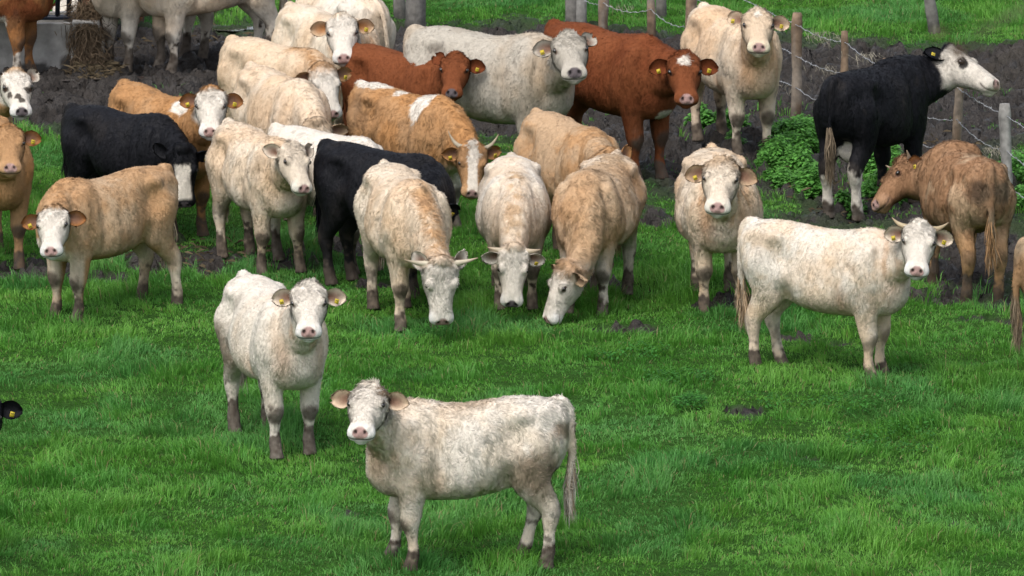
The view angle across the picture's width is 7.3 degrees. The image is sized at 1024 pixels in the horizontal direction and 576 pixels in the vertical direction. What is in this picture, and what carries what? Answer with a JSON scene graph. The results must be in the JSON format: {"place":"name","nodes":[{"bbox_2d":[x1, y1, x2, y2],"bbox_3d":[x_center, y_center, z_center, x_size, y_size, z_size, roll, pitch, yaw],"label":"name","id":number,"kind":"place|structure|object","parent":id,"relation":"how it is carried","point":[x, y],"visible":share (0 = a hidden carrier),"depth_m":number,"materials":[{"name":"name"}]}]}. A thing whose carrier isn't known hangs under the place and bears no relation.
{"place":"outdoors","nodes":[
{"label":"outdoors","id":0,"kind":"place"},
{"bbox_2d":[0,0,1023,575],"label":"ground","id":1,"kind":"structure","parent":0,"point":[194,72],"depth_m":71.92,"materials":[{"name":"green plant"}]},
{"bbox_2d":[0,400,22,429],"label":"cow","id":2,"kind":"object","parent":1,"relation":"on","point":[10,409],"visible":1,"depth_m":62.57},
{"bbox_2d":[0,65,40,123],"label":"cow","id":3,"kind":"object","parent":1,"relation":"on","point":[16,86],"visible":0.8,"depth_m":77.68},
{"bbox_2d":[0,116,41,269],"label":"cow","id":4,"kind":"object","parent":1,"relation":"on","point":[17,165],"visible":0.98,"depth_m":74.95},
{"bbox_2d":[0,0,53,72],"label":"cow","id":5,"kind":"object","parent":1,"relation":"on","point":[19,18],"visible":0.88,"depth_m":85.74},
{"bbox_2d":[0,11,103,72],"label":"feed trough","id":6,"kind":"object","parent":1,"relation":"on","point":[49,48],"visible":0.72,"depth_m":86.42,"materials":[{"name":"concrete"}]},
{"bbox_2d":[54,0,119,73],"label":"hay","id":7,"kind":"object","parent":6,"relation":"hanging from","point":[89,38],"visible":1,"depth_m":86.30},
{"bbox_2d":[41,0,105,55],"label":"feed rail","id":8,"kind":"object","parent":1,"relation":"on","point":[56,16],"visible":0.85,"depth_m":86.75,"materials":[{"name":"metal"}]},
{"bbox_2d":[39,73,150,80],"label":"puddle","id":9,"kind":"object","parent":1,"relation":"on","point":[139,77],"visible":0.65,"depth_m":86.06,"materials":[{"name":"liquid"}]},
{"bbox_2d":[52,0,144,23],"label":"cow","id":10,"kind":"object","parent":1,"relation":"on","point":[62,4],"visible":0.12,"depth_m":87.92},
{"bbox_2d":[20,163,182,320],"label":"cow","id":11,"kind":"object","parent":1,"relation":"on","point":[79,224],"visible":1,"depth_m":72.85},
{"bbox_2d":[60,102,206,241],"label":"cow","id":12,"kind":"object","parent":1,"relation":"on","point":[98,141],"visible":0.69,"depth_m":76.45},
{"bbox_2d":[92,0,216,72],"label":"cow","id":13,"kind":"object","parent":1,"relation":"on","point":[129,13],"visible":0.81,"depth_m":86.33},
{"bbox_2d":[107,79,243,236],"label":"cow","id":14,"kind":"object","parent":1,"relation":"on","point":[199,117],"visible":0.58,"depth_m":76.58},
{"bbox_2d":[137,0,290,73],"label":"cow","id":15,"kind":"object","parent":1,"relation":"on","point":[168,17],"visible":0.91,"depth_m":86.15},
{"bbox_2d":[215,25,252,30],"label":"puddle","id":16,"kind":"object","parent":1,"relation":"on","point":[248,27],"visible":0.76,"depth_m":89.09,"materials":[{"name":"liquid"}]},
{"bbox_2d":[204,117,313,274],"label":"cow","id":17,"kind":"object","parent":1,"relation":"on","point":[260,178],"visible":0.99,"depth_m":75.01},
{"bbox_2d":[213,269,347,459],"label":"cow","id":18,"kind":"object","parent":1,"relation":"on","point":[272,337],"visible":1,"depth_m":67.05},
{"bbox_2d":[217,34,352,124],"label":"cow","id":19,"kind":"object","parent":1,"relation":"on","point":[317,68],"visible":0.5,"depth_m":79.61},
{"bbox_2d":[229,61,348,220],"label":"cow","id":20,"kind":"object","parent":1,"relation":"on","point":[269,95],"visible":0.45,"depth_m":77.76},
{"bbox_2d":[270,1,380,124],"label":"cow","id":21,"kind":"object","parent":1,"relation":"on","point":[336,37],"visible":0.49,"depth_m":81.08},
{"bbox_2d":[267,122,383,274],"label":"cow","id":22,"kind":"object","parent":1,"relation":"on","point":[303,135],"visible":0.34,"depth_m":75.36},
{"bbox_2d":[295,0,396,48],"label":"cow","id":23,"kind":"object","parent":1,"relation":"on","point":[376,13],"visible":0.19,"depth_m":82.70},
{"bbox_2d":[309,138,460,298],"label":"cow","id":24,"kind":"object","parent":1,"relation":"on","point":[340,168],"visible":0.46,"depth_m":74.28},
{"bbox_2d":[393,0,405,18],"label":"fence post","id":25,"kind":"object","parent":1,"relation":"on","point":[399,11],"visible":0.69,"depth_m":89.74,"materials":[{"name":"wood"}]},
{"bbox_2d":[341,42,485,135],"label":"cow","id":26,"kind":"object","parent":1,"relation":"on","point":[447,75],"visible":0.51,"depth_m":79.56},
{"bbox_2d":[353,159,477,331],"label":"cow","id":27,"kind":"object","parent":1,"relation":"on","point":[402,214],"visible":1,"depth_m":72.22},
{"bbox_2d":[405,0,425,27],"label":"fence post","id":28,"kind":"object","parent":1,"relation":"on","point":[415,10],"visible":0.51,"depth_m":88.99,"materials":[{"name":"wood"}]},
{"bbox_2d":[346,79,501,228],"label":"cow","id":29,"kind":"object","parent":1,"relation":"on","point":[440,128],"visible":0.69,"depth_m":77.05},
{"bbox_2d":[330,376,579,570],"bbox_3d":[-0.511,1.412,63.026,2.058,1.626,0.974,-5,12,-26],"label":"cow","id":30,"kind":"object","parent":1,"relation":"on","point":[419,451],"visible":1,"depth_m":62.86},
{"bbox_2d":[403,24,596,135],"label":"cow","id":31,"kind":"object","parent":1,"relation":"on","point":[519,79],"visible":0.71,"depth_m":79.17},
{"bbox_2d":[475,152,551,310],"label":"cow","id":32,"kind":"object","parent":1,"relation":"on","point":[513,219],"visible":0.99,"depth_m":73.14},
{"bbox_2d":[62,23,987,273],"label":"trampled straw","id":33,"kind":"object","parent":1,"relation":"on","point":[117,66],"visible":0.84,"depth_m":85.98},
{"bbox_2d":[565,0,575,21],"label":"fence post","id":34,"kind":"object","parent":1,"relation":"on","point":[570,10],"visible":0.47,"depth_m":89.19,"materials":[{"name":"wood"}]},
{"bbox_2d":[513,107,631,267],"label":"cow","id":35,"kind":"object","parent":1,"relation":"on","point":[558,147],"visible":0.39,"depth_m":75.33},
{"bbox_2d":[543,149,647,324],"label":"cow","id":36,"kind":"object","parent":1,"relation":"on","point":[598,203],"visible":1,"depth_m":72.91},
{"bbox_2d":[544,19,718,179],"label":"cow","id":37,"kind":"object","parent":1,"relation":"on","point":[633,81],"visible":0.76,"depth_m":79.62},
{"bbox_2d":[656,0,666,18],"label":"fence post","id":38,"kind":"object","parent":1,"relation":"on","point":[661,7],"visible":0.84,"depth_m":89.84,"materials":[{"name":"wood"}]},
{"bbox_2d":[411,322,950,454],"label":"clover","id":39,"kind":"object","parent":1,"relation":"on","point":[686,400],"visible":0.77,"depth_m":69.11,"materials":[{"name":"green plant"}]},
{"bbox_2d":[674,143,763,312],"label":"cow","id":40,"kind":"object","parent":1,"relation":"on","point":[717,196],"visible":0.92,"depth_m":72.94},
{"bbox_2d":[680,1,790,154],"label":"cow","id":41,"kind":"object","parent":1,"relation":"on","point":[743,51],"visible":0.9,"depth_m":81.07},
{"bbox_2d":[576,0,1023,197],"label":"wire fence","id":42,"kind":"object","parent":1,"relation":"on","point":[1005,119],"visible":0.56,"depth_m":83.31,"materials":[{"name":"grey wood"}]},
{"bbox_2d":[733,216,954,378],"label":"cow","id":43,"kind":"object","parent":1,"relation":"on","point":[864,276],"visible":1,"depth_m":70.20},
{"bbox_2d":[812,42,999,221],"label":"cow","id":44,"kind":"object","parent":1,"relation":"on","point":[878,109],"visible":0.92,"depth_m":77.91},
{"bbox_2d":[924,0,939,33],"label":"fence post","id":45,"kind":"object","parent":1,"relation":"on","point":[932,18],"visible":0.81,"depth_m":88.86,"materials":[{"name":"wood"}]},
{"bbox_2d":[871,139,1016,303],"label":"cow","id":46,"kind":"object","parent":1,"relation":"on","point":[966,191],"visible":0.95,"depth_m":73.54},
{"bbox_2d":[1007,237,1023,353],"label":"cow","id":47,"kind":"object","parent":1,"relation":"on","point":[1016,286],"visible":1,"depth_m":69.77},
{"label":"pasture","id":48,"kind":"structure","parent":0,"visible":0},
{"bbox_2d":[0,0,1023,575],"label":"grass","id":49,"kind":"structure","parent":48,"relation":"on","point":[674,274],"depth_m":68.36,"materials":[{"name":"green plant"}]},
{"bbox_2d":[684,102,1023,222],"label":"nettles","id":50,"kind":"object","parent":48,"relation":"on","point":[787,144],"visible":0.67,"depth_m":80.34,"materials":[{"name":"green plant"}]}
]}

